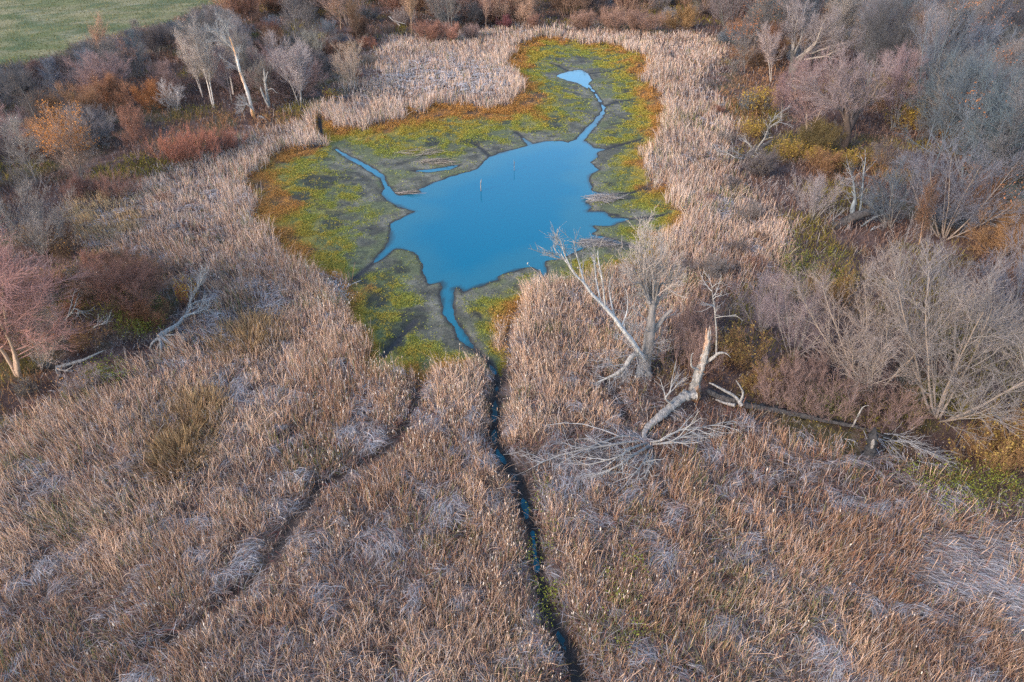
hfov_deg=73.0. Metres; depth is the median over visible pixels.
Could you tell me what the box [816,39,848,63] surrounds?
scrub bush
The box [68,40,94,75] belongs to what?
bare tree
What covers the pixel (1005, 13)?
bare tree
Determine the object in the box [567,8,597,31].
bare shrub
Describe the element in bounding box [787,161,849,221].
bare shrub
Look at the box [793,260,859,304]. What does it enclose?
yellow bush
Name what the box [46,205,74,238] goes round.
bare tree
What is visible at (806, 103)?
red tipped maple
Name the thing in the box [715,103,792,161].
fallen limb
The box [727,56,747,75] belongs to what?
scrub bush
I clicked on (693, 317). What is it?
pink shrub
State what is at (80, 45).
bare shrub
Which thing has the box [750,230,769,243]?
scrub bush
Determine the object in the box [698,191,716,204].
scrub bush
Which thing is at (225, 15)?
bare tree
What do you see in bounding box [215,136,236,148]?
scrub bush
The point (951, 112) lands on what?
bare shrub
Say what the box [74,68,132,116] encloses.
bare shrub
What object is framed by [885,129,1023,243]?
bare tree
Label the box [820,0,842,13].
bare tree
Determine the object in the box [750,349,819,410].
pink shrub
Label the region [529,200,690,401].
dead tree
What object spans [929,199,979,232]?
scrub bush
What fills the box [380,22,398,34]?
scrub bush
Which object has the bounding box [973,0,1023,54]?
bare tree
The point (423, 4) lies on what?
bare tree
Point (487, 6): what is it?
bare tree
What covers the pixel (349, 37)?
scrub bush
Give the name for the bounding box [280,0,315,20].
bare shrub
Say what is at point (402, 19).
scrub bush
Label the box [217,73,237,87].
scrub bush
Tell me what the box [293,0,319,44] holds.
bare tree
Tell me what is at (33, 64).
bare shrub
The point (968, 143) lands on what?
bare tree
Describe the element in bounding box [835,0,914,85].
bare tree
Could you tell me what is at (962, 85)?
bare tree
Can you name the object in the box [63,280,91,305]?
scrub bush
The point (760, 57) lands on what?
scrub bush
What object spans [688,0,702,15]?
bare tree
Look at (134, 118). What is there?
bare tree
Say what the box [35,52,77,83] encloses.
bare shrub
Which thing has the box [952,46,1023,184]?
bare tree
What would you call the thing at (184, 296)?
yellow leaved sapling
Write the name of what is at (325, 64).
bare shrub
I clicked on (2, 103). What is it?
bare tree
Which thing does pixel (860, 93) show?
scrub bush
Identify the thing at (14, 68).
bare shrub
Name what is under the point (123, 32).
bare tree
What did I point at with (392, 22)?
scrub bush
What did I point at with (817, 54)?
scrub bush
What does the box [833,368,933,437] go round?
pink shrub
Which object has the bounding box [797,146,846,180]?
scrub bush
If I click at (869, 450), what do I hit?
charred stump
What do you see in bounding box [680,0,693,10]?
bare tree
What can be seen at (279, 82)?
bare shrub
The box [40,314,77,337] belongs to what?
scrub bush
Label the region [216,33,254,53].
bare shrub
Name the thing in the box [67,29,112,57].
bare shrub
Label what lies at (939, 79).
bare tree
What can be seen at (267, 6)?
scrub bush
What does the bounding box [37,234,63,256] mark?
scrub bush
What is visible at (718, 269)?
scrub bush
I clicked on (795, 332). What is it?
bare tree
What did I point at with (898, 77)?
red tipped maple
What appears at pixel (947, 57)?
bare tree
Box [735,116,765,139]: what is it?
yellow bush
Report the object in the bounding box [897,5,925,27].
bare shrub
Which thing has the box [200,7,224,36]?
bare tree
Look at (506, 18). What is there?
red brush
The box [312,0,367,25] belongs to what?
bare tree
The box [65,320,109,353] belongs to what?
scrub bush
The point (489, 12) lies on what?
bare shrub
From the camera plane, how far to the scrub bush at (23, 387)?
38.46 m
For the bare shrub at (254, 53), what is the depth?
91.66 m
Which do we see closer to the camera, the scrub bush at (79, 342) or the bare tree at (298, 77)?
the scrub bush at (79, 342)
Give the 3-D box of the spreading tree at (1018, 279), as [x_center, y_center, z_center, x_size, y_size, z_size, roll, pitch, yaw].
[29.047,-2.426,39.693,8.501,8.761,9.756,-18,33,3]
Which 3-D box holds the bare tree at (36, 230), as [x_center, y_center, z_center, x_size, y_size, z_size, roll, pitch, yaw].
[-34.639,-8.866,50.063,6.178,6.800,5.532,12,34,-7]
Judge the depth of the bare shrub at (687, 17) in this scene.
118.26 m
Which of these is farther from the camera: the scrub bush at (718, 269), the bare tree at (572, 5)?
the bare tree at (572, 5)
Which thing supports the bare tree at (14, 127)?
on the ground at (370, 248)
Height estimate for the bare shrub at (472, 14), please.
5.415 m
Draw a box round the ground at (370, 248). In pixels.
[0,0,1023,681]
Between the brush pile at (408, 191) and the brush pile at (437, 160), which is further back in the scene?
the brush pile at (437, 160)
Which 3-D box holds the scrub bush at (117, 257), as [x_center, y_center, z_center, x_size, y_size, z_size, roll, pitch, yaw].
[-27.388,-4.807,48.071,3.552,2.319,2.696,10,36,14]
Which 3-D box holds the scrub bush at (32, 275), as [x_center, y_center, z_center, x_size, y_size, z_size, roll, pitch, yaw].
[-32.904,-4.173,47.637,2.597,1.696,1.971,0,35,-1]
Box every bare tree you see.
[0,67,59,124]
[0,71,28,122]
[0,109,58,185]
[0,122,28,167]
[0,164,81,255]
[0,167,6,235]
[4,162,40,202]
[27,99,102,188]
[36,53,66,91]
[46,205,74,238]
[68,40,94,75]
[84,12,108,49]
[110,100,153,159]
[115,27,132,50]
[120,27,149,74]
[125,18,141,43]
[143,23,164,58]
[172,20,186,39]
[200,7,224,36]
[206,46,235,102]
[209,0,243,16]
[215,7,240,42]
[223,29,260,95]
[224,14,250,49]
[246,57,274,99]
[258,27,286,69]
[268,34,314,105]
[273,0,305,36]
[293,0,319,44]
[297,25,326,55]
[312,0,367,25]
[315,0,336,18]
[321,0,346,28]
[342,0,362,39]
[403,0,417,35]
[415,0,453,14]
[420,0,461,30]
[423,0,450,13]
[453,0,494,14]
[480,0,492,26]
[490,0,539,25]
[529,0,546,16]
[547,0,597,19]
[613,0,658,22]
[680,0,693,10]
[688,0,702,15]
[703,0,759,33]
[707,0,761,22]
[726,16,760,73]
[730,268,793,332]
[742,0,780,52]
[743,0,785,42]
[748,0,801,31]
[749,259,847,359]
[754,18,786,81]
[774,0,798,40]
[776,0,865,76]
[784,0,828,37]
[793,0,838,29]
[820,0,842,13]
[820,0,871,64]
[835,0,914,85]
[838,0,897,70]
[848,17,874,62]
[852,0,929,95]
[854,0,921,65]
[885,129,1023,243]
[889,46,999,175]
[895,3,960,85]
[897,44,1023,175]
[897,47,978,147]
[899,0,1023,115]
[912,175,939,243]
[915,14,950,71]
[921,0,959,31]
[922,0,945,29]
[925,34,968,88]
[934,0,977,57]
[936,79,1022,183]
[944,0,968,44]
[944,16,1006,89]
[950,7,976,50]
[950,27,1023,193]
[950,42,1023,95]
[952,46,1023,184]
[955,0,991,46]
[957,0,1023,52]
[965,0,1020,57]
[966,54,1023,160]
[968,58,1016,121]
[970,74,1023,211]
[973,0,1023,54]
[976,0,1015,42]
[979,35,1023,94]
[987,19,1023,68]
[996,171,1023,242]
[1015,165,1023,196]
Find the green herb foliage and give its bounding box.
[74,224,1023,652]
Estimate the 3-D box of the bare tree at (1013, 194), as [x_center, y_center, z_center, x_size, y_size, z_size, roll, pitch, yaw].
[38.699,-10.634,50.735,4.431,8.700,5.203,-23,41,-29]
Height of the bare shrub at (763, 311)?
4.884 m
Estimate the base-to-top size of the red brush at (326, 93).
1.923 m
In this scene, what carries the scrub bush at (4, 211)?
on the ground at (370, 248)
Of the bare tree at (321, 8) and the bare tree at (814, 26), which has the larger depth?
the bare tree at (321, 8)
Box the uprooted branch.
[149,288,218,360]
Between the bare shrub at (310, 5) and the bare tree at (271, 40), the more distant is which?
the bare shrub at (310, 5)
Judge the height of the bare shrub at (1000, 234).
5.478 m
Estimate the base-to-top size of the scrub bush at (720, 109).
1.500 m
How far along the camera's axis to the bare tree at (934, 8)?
107.99 m
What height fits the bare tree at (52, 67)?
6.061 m
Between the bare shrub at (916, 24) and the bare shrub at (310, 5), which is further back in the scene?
the bare shrub at (310, 5)
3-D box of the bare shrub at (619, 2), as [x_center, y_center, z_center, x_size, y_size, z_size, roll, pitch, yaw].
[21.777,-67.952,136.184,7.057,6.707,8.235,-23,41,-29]
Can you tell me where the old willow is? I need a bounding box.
[785,38,903,151]
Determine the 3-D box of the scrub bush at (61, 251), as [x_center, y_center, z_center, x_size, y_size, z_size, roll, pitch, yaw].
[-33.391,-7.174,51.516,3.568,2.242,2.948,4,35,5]
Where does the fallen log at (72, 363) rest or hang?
on the ground at (370, 248)
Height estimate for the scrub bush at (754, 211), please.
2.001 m
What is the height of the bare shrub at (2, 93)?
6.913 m
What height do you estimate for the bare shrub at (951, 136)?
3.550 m
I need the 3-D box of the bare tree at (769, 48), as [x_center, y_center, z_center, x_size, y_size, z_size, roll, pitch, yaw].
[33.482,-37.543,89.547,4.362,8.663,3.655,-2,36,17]
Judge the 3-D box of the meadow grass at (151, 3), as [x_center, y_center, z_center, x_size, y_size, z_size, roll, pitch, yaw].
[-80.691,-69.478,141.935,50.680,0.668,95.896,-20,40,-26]
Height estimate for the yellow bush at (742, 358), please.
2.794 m
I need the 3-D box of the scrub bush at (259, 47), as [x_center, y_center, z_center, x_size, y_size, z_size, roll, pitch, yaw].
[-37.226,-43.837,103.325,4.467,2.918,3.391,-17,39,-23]
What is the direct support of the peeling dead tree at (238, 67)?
on the ground at (370, 248)
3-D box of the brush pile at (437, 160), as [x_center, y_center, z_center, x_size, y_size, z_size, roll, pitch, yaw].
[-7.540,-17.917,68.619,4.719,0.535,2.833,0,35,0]
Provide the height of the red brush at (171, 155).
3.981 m
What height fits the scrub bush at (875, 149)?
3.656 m
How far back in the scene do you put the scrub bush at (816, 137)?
68.69 m
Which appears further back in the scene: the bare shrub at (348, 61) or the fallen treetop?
the bare shrub at (348, 61)
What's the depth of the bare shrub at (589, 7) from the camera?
129.68 m
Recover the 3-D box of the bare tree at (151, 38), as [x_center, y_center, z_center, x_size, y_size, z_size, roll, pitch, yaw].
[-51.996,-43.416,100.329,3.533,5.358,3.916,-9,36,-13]
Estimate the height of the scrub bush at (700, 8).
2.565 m
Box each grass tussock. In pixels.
[123,418,224,494]
[131,373,236,454]
[195,301,296,371]
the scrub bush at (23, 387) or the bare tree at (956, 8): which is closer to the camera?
the scrub bush at (23, 387)
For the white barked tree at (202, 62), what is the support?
on the ground at (370, 248)
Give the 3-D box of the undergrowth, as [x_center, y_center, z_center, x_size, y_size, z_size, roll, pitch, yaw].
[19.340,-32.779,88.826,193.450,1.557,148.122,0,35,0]
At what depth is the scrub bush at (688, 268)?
49.11 m
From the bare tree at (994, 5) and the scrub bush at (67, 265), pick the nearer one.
the scrub bush at (67, 265)
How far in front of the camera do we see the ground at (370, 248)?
43.73 m
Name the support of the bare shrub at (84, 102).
on the ground at (370, 248)
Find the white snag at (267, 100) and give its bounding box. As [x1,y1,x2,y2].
[260,69,276,108]
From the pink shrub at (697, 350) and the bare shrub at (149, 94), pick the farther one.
the bare shrub at (149, 94)
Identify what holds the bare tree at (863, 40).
on the ground at (370, 248)
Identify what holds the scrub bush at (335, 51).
on the ground at (370, 248)
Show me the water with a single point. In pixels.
(462, 231)
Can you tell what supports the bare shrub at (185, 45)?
on the ground at (370, 248)
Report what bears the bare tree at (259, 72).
on the ground at (370, 248)
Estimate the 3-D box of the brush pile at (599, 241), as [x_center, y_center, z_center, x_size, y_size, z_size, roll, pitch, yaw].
[6.740,-7.885,54.342,4.459,0.469,2.632,0,35,0]
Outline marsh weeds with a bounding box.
[240,36,692,391]
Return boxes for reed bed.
[0,20,1023,681]
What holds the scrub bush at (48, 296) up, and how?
on the ground at (370, 248)
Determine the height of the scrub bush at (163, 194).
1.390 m
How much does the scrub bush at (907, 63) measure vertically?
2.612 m
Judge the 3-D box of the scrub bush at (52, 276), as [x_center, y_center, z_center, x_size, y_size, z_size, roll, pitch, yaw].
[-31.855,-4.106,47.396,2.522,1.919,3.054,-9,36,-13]
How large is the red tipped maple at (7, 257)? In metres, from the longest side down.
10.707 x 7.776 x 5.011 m
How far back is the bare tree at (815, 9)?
107.17 m
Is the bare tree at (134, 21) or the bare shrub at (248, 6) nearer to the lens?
the bare tree at (134, 21)
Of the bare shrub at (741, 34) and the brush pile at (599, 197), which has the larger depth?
the bare shrub at (741, 34)
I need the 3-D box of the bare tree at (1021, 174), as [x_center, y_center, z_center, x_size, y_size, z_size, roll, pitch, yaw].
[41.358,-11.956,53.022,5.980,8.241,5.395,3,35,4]
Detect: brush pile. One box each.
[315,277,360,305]
[393,146,444,157]
[395,187,425,193]
[413,157,457,165]
[569,235,626,250]
[581,190,626,204]
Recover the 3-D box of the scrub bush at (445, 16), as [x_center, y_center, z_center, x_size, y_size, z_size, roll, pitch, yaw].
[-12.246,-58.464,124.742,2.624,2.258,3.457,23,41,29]
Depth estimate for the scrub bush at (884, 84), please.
83.48 m
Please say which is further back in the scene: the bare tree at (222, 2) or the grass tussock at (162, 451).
the bare tree at (222, 2)
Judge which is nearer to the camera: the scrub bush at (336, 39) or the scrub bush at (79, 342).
the scrub bush at (79, 342)
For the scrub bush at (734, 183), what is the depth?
61.59 m
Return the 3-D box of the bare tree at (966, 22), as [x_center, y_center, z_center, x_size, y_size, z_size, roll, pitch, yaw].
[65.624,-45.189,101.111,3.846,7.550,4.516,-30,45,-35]
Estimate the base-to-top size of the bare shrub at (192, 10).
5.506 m
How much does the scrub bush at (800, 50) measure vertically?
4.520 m
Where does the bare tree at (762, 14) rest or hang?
on the ground at (370, 248)
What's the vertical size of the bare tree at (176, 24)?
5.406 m
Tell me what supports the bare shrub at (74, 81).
on the ground at (370, 248)
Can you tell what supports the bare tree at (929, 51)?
on the ground at (370, 248)
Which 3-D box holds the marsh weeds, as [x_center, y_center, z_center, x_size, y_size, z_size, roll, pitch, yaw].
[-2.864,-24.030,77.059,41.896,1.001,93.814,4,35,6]
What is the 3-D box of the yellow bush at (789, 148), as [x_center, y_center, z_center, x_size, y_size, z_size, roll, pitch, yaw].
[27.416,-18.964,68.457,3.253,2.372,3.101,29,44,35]
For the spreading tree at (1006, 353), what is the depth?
35.24 m
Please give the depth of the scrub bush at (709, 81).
89.31 m
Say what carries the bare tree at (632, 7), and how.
on the ground at (370, 248)
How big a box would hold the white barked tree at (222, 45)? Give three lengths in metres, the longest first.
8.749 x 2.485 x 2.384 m
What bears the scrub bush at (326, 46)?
on the ground at (370, 248)
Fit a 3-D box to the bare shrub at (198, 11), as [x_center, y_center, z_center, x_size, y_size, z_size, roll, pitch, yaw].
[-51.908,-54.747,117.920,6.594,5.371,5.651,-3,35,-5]
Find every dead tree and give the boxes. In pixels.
[198,8,254,116]
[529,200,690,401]
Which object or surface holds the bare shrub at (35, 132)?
on the ground at (370, 248)
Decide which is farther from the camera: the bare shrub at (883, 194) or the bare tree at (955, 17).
the bare tree at (955, 17)
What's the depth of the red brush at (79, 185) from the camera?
59.79 m
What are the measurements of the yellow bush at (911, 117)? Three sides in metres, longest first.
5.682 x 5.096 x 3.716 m
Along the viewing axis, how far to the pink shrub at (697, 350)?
39.86 m
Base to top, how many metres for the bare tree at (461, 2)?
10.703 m
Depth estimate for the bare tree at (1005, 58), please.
66.99 m
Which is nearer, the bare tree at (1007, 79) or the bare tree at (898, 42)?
the bare tree at (1007, 79)
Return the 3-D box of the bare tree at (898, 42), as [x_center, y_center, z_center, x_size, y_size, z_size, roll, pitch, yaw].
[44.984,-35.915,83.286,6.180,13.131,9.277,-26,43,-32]
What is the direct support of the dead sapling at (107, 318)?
on the ground at (370, 248)
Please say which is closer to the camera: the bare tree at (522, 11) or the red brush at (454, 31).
the red brush at (454, 31)
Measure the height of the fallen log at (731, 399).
3.018 m
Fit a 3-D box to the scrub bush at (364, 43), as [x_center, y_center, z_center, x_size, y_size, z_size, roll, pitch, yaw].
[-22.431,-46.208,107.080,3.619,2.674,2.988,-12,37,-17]
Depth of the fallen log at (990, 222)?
55.88 m
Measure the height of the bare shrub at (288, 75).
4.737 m
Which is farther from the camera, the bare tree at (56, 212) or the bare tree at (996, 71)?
the bare tree at (996, 71)
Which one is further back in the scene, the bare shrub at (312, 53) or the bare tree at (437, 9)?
the bare tree at (437, 9)
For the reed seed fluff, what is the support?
on the ground at (370, 248)
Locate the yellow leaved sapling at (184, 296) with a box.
[170,276,196,306]
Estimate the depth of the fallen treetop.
34.27 m
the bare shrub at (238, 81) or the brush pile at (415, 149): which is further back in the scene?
the bare shrub at (238, 81)
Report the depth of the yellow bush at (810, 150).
67.80 m
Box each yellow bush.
[711,321,772,369]
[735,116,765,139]
[740,82,781,114]
[769,135,803,160]
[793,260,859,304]
[800,141,830,161]
[832,147,862,170]
[884,97,932,132]
[942,407,1023,475]
[971,394,1023,466]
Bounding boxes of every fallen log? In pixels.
[55,350,103,376]
[706,381,969,494]
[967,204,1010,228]
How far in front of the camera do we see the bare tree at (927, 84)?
68.48 m
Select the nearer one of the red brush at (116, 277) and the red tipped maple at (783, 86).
the red brush at (116, 277)
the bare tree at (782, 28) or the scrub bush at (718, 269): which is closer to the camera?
the scrub bush at (718, 269)
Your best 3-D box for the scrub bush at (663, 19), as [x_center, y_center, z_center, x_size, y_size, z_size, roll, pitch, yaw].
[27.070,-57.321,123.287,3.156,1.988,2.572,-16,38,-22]
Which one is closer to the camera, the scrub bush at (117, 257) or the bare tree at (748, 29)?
the scrub bush at (117, 257)
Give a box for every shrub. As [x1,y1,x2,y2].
[0,54,60,97]
[0,67,14,105]
[0,104,36,147]
[0,288,72,369]
[14,111,69,158]
[15,77,101,135]
[19,79,75,127]
[22,57,52,77]
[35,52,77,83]
[52,49,135,101]
[52,61,106,99]
[55,100,117,147]
[61,34,112,71]
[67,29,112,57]
[73,40,89,50]
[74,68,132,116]
[81,30,153,82]
[126,76,179,112]
[133,20,182,52]
[143,58,199,94]
[152,78,184,110]
[161,19,185,39]
[168,13,222,54]
[174,37,205,57]
[178,5,224,29]
[182,21,250,59]
[188,1,222,22]
[188,7,240,33]
[189,3,218,23]
[206,40,261,74]
[209,46,271,93]
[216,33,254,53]
[224,0,259,18]
[235,45,265,77]
[243,45,329,101]
[247,37,301,74]
[260,0,283,12]
[268,62,310,92]
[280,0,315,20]
[283,29,317,53]
[286,0,322,21]
[287,43,324,66]
[291,45,338,82]
[329,35,362,87]
[348,15,379,40]
[379,0,419,12]
[456,0,489,26]
[477,0,515,21]
[479,0,516,21]
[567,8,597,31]
[575,0,612,15]
[594,4,632,31]
[603,0,631,5]
[622,9,669,33]
[654,313,732,375]
[663,2,702,31]
[666,285,729,332]
[722,17,748,40]
[730,18,751,47]
[739,357,789,398]
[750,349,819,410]
[759,18,789,40]
[776,346,872,422]
[777,348,833,396]
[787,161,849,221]
[788,12,842,47]
[817,2,830,16]
[820,9,839,23]
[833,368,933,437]
[838,149,923,228]
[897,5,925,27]
[903,13,928,39]
[914,86,949,141]
[925,108,955,136]
[929,89,977,136]
[936,119,974,154]
[959,157,1021,219]
[962,197,1023,272]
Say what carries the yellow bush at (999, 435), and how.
on the ground at (370, 248)
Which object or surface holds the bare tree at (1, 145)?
on the ground at (370, 248)
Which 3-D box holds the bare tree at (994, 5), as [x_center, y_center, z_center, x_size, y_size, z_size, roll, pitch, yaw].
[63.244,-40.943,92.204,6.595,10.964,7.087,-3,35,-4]
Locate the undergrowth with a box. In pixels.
[0,0,1023,574]
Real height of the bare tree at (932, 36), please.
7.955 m
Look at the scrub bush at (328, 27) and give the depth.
115.89 m
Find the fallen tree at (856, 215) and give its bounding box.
[821,147,900,231]
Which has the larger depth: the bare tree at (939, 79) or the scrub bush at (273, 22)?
the scrub bush at (273, 22)
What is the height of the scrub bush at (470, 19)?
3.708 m
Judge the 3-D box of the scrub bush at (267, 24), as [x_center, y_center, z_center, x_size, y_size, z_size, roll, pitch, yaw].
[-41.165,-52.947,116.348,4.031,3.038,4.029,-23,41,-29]
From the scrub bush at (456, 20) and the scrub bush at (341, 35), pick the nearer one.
the scrub bush at (341, 35)
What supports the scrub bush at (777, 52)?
on the ground at (370, 248)
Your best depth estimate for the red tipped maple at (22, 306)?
37.33 m
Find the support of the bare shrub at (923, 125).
on the ground at (370, 248)
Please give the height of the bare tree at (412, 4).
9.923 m
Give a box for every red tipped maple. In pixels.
[0,214,23,301]
[0,227,102,376]
[770,67,794,115]
[782,43,851,137]
[874,38,928,129]
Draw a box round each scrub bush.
[0,200,8,220]
[0,284,27,314]
[0,324,36,366]
[4,222,38,247]
[8,273,53,303]
[8,376,44,398]
[19,270,55,284]
[26,265,70,291]
[30,215,73,243]
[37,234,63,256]
[38,289,57,307]
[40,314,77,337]
[41,228,90,261]
[49,296,83,320]
[51,359,100,399]
[53,259,78,276]
[61,257,98,282]
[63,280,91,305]
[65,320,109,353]
[79,264,115,303]
[92,239,140,265]
[93,255,138,286]
[99,245,124,255]
[102,280,155,319]
[109,252,165,280]
[116,42,147,61]
[120,294,173,332]
[126,250,158,269]
[155,191,173,204]
[177,161,194,168]
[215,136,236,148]
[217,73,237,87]
[249,38,274,53]
[255,18,278,32]
[256,23,284,45]
[260,14,280,27]
[261,0,280,13]
[311,40,330,56]
[313,16,337,34]
[322,38,345,57]
[326,35,339,44]
[328,32,348,41]
[332,45,351,57]
[338,34,353,44]
[340,41,359,50]
[356,35,377,49]
[358,3,380,21]
[362,51,380,64]
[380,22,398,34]
[383,19,397,29]
[390,5,416,24]
[435,10,450,22]
[453,15,468,24]
[458,9,484,25]
[648,0,672,9]
[654,14,671,23]
[661,5,676,18]
[668,257,698,277]
[690,283,711,301]
[692,3,705,15]
[694,252,731,280]
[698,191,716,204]
[699,78,718,87]
[709,127,737,144]
[711,104,724,113]
[716,24,744,45]
[719,172,741,189]
[722,235,754,255]
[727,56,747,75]
[728,42,757,60]
[730,196,762,222]
[737,88,771,113]
[740,145,780,180]
[742,47,772,69]
[744,251,767,268]
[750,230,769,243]
[757,37,788,59]
[783,35,807,50]
[786,39,819,65]
[796,112,848,155]
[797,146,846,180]
[799,43,831,67]
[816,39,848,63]
[845,82,883,110]
[870,137,913,170]
[873,72,917,99]
[875,94,900,108]
[901,57,924,74]
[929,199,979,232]
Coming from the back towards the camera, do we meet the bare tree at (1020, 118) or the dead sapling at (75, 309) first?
the bare tree at (1020, 118)
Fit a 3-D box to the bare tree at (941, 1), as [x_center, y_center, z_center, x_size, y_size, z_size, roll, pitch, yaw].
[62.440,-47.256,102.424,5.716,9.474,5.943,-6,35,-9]
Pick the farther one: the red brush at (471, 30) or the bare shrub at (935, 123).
the red brush at (471, 30)
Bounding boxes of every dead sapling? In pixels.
[60,288,94,329]
[87,310,113,334]
[184,263,210,306]
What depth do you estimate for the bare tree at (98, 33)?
96.09 m
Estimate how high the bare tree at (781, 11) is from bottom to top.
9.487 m
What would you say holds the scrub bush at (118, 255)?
on the ground at (370, 248)
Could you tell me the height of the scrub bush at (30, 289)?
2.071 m
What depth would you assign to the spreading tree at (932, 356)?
33.52 m
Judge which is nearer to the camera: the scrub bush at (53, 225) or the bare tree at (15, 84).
the scrub bush at (53, 225)
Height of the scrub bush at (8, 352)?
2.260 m
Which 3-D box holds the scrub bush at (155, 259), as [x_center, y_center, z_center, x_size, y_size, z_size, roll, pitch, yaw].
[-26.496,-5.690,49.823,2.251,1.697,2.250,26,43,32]
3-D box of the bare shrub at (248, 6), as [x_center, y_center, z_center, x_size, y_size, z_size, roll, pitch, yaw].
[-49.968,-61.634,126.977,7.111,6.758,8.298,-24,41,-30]
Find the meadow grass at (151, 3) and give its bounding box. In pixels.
[0,0,212,63]
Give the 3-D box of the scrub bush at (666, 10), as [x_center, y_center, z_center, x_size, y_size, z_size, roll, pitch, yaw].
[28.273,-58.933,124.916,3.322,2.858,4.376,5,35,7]
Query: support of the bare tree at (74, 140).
on the ground at (370, 248)
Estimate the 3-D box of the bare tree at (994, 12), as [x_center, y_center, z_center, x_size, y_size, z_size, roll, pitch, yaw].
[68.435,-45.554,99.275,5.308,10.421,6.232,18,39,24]
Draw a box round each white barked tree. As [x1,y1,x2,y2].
[170,26,203,96]
[176,10,224,107]
[214,27,233,94]
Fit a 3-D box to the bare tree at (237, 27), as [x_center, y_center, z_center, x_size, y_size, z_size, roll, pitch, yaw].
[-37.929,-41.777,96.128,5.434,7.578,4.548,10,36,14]
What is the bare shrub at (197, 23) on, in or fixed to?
on the ground at (370, 248)
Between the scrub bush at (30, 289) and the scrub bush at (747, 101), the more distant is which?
the scrub bush at (747, 101)
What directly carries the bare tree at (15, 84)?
on the ground at (370, 248)
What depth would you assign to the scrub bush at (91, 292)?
46.32 m
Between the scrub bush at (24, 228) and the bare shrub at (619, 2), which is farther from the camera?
the bare shrub at (619, 2)
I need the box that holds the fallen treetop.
[503,360,742,497]
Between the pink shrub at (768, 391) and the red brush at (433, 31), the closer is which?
the pink shrub at (768, 391)
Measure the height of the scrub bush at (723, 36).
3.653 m
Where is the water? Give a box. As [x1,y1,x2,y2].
[335,70,627,650]
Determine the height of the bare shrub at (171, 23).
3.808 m
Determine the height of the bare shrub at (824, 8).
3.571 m
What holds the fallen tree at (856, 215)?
on the ground at (370, 248)
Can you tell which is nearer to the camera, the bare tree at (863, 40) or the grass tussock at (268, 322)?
the grass tussock at (268, 322)
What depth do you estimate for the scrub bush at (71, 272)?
48.02 m
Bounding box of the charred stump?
[860,427,878,464]
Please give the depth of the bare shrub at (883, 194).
54.38 m
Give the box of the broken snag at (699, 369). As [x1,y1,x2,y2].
[689,268,742,401]
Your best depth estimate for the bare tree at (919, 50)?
83.18 m
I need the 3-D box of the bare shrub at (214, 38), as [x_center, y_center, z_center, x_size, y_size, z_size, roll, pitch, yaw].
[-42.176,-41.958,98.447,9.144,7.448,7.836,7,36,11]
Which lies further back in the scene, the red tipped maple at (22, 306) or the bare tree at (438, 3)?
the bare tree at (438, 3)
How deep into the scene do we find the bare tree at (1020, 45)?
66.36 m
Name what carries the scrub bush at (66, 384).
on the ground at (370, 248)
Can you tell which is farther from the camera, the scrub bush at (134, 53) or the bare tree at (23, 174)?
the scrub bush at (134, 53)
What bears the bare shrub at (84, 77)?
on the ground at (370, 248)
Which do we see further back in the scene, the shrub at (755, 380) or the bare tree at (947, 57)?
the bare tree at (947, 57)
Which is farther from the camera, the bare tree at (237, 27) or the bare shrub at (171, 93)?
the bare tree at (237, 27)
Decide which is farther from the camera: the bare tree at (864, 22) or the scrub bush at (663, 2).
the scrub bush at (663, 2)
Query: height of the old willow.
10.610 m
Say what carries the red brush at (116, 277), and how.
on the ground at (370, 248)
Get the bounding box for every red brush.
[57,167,108,201]
[61,243,172,319]
[70,248,109,276]
[94,160,145,201]
[140,128,203,166]
[170,122,221,166]
[202,121,248,152]
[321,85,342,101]
[410,18,446,41]
[430,21,464,43]
[461,22,479,39]
[495,13,513,27]
[526,13,544,27]
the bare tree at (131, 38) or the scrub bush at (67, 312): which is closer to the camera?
the scrub bush at (67, 312)
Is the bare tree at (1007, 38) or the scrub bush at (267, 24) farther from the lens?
the scrub bush at (267, 24)
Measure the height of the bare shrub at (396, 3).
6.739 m
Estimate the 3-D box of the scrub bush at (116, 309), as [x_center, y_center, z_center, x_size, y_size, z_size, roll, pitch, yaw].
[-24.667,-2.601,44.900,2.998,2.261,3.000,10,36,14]
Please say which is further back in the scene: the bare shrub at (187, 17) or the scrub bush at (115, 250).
the bare shrub at (187, 17)
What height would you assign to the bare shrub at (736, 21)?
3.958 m
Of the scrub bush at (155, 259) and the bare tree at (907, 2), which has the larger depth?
the bare tree at (907, 2)
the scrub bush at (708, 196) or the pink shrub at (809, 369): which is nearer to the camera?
the pink shrub at (809, 369)
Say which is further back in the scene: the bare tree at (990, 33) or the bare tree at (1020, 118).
the bare tree at (990, 33)
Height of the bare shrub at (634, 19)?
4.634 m
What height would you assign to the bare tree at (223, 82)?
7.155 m
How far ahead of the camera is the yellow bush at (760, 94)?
80.62 m
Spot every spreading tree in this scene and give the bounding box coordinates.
[766,220,992,400]
[838,208,1023,452]
[915,215,1023,354]
[960,286,1023,413]
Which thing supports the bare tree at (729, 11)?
on the ground at (370, 248)
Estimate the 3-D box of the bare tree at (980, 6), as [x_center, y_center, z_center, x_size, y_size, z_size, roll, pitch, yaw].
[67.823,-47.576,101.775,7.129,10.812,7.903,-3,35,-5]
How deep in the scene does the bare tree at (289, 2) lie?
104.48 m
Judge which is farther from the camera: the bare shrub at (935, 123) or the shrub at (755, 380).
the bare shrub at (935, 123)
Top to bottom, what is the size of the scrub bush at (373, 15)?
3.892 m
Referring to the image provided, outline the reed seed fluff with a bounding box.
[3,122,1023,681]
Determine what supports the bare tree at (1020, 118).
on the ground at (370, 248)
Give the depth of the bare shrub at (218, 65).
91.64 m

